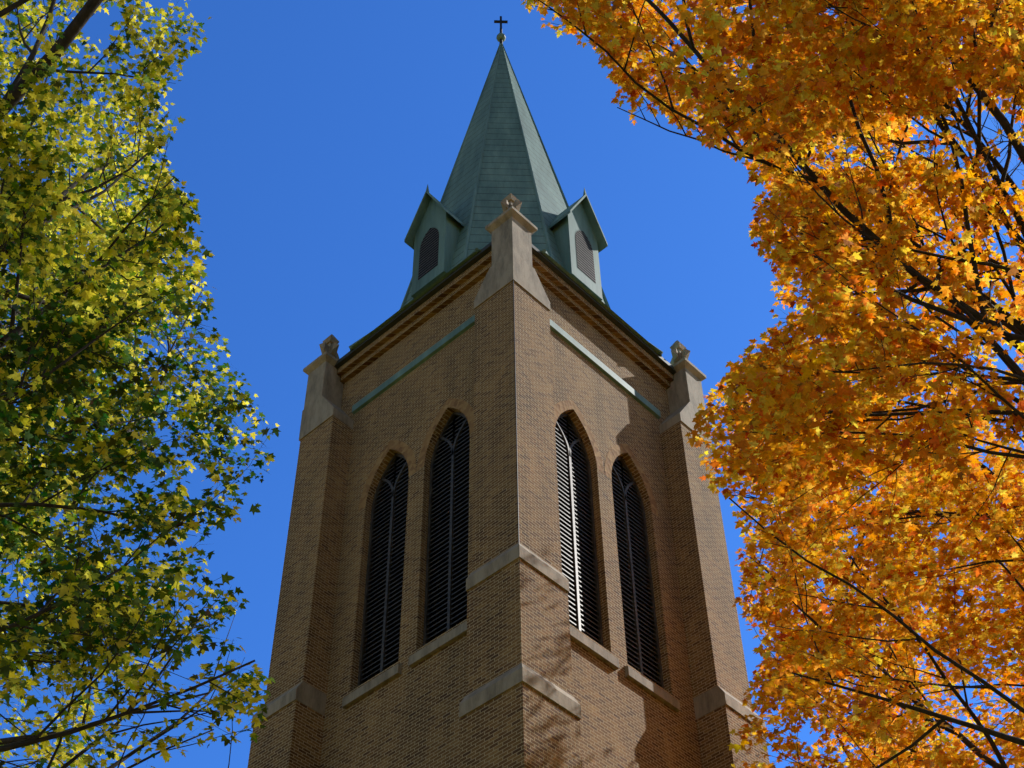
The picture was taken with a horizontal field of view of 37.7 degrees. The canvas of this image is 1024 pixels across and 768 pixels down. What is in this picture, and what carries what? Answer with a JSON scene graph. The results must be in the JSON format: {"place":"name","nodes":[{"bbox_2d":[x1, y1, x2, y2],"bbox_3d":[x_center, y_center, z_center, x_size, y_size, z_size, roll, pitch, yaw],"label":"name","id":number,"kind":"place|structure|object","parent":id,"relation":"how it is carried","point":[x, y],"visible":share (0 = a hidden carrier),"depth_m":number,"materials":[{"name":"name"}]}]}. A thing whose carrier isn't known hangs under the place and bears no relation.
{"place":"outdoors","nodes":[
{"label":"outdoors","id":0,"kind":"place"},
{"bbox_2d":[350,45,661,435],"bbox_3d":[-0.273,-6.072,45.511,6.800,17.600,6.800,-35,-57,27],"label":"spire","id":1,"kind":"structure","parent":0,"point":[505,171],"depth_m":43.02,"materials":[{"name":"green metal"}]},
{"bbox_2d":[494,16,507,43],"bbox_3d":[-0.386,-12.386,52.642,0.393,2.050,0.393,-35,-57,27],"label":"cross","id":2,"kind":"object","parent":1,"relation":"on","point":[500,21],"visible":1,"depth_m":53.10,"materials":[{"name":"black metal"}]},
{"bbox_2d":[404,185,607,300],"bbox_3d":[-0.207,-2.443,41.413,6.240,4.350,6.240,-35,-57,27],"label":"dormers","id":3,"kind":"object","parent":1,"relation":"attached to","point":[431,238],"visible":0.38,"depth_m":39.74,"materials":[{"name":"green metal"}]},
{"bbox_2d":[319,277,701,767],"bbox_3d":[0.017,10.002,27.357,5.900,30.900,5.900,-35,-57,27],"label":"tower walls","id":4,"kind":"structure","parent":0,"point":[408,717],"depth_m":32.12,"materials":[{"name":"brown brick"}]},
{"bbox_2d":[0,0,1023,767],"label":"sky","id":5,"kind":"structure","parent":0,"point":[313,136],"materials":[{"name":"blue"}]},
{"label":"ground","id":6,"kind":"structure","parent":0,"visible":0},
{"bbox_2d":[0,0,280,767],"bbox_3d":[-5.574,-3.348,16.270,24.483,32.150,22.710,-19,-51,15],"label":"tree","id":7,"kind":"object","parent":6,"relation":"on","point":[107,295],"visible":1,"depth_m":14.71,"materials":[{"name":"green plant"}]},
{"bbox_2d":[334,241,680,711],"bbox_3d":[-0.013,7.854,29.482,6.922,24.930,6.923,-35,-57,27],"label":"stone trim","id":8,"kind":"structure","parent":6,"relation":"on","point":[561,285],"depth_m":36.37,"materials":[{"name":"beige stone"}]},
{"bbox_2d":[303,193,705,413],"bbox_3d":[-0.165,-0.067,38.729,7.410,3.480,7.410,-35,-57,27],"label":"pinnacles","id":9,"kind":"object","parent":8,"relation":"on","point":[510,228],"visible":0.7,"depth_m":37.96,"materials":[{"name":"stone"}]},
{"bbox_2d":[349,33,662,354],"bbox_3d":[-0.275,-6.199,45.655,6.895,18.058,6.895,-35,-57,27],"label":"spire ridges","id":10,"kind":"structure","parent":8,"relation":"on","point":[502,36],"depth_m":43.63,"materials":[{"name":"green metal"}]},
{"bbox_2d":[357,412,663,688],"bbox_3d":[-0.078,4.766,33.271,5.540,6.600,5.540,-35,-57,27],"label":"louvered windows","id":11,"kind":"structure","parent":8,"relation":"attached to","point":[448,603],"depth_m":32.25,"materials":[{"name":"black wood"}]},
{"bbox_2d":[247,281,769,767],"bbox_3d":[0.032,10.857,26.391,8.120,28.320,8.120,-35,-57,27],"label":"corner buttresses","id":12,"kind":"structure","parent":6,"relation":"on","point":[517,611],"depth_m":30.73,"materials":[{"name":"brick"}]},
{"bbox_2d":[251,250,766,732],"bbox_3d":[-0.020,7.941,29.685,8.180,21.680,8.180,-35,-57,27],"label":"pier caps","id":13,"kind":"object","parent":12,"relation":"on","point":[507,269],"visible":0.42,"depth_m":30.37,"materials":[{"name":"stone"}]},
{"bbox_2d":[521,0,1023,767],"bbox_3d":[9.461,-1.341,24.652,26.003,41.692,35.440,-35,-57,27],"label":"orange maple","id":14,"kind":"object","parent":6,"relation":"on","point":[813,412],"visible":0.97,"depth_m":20.01,"materials":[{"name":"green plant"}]},
{"bbox_2d":[731,217,1023,767],"bbox_3d":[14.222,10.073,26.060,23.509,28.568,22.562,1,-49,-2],"label":"foliage","id":15,"kind":"object","parent":6,"relation":"on","point":[927,551],"visible":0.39,"depth_m":24.00,"materials":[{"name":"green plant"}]}
]}

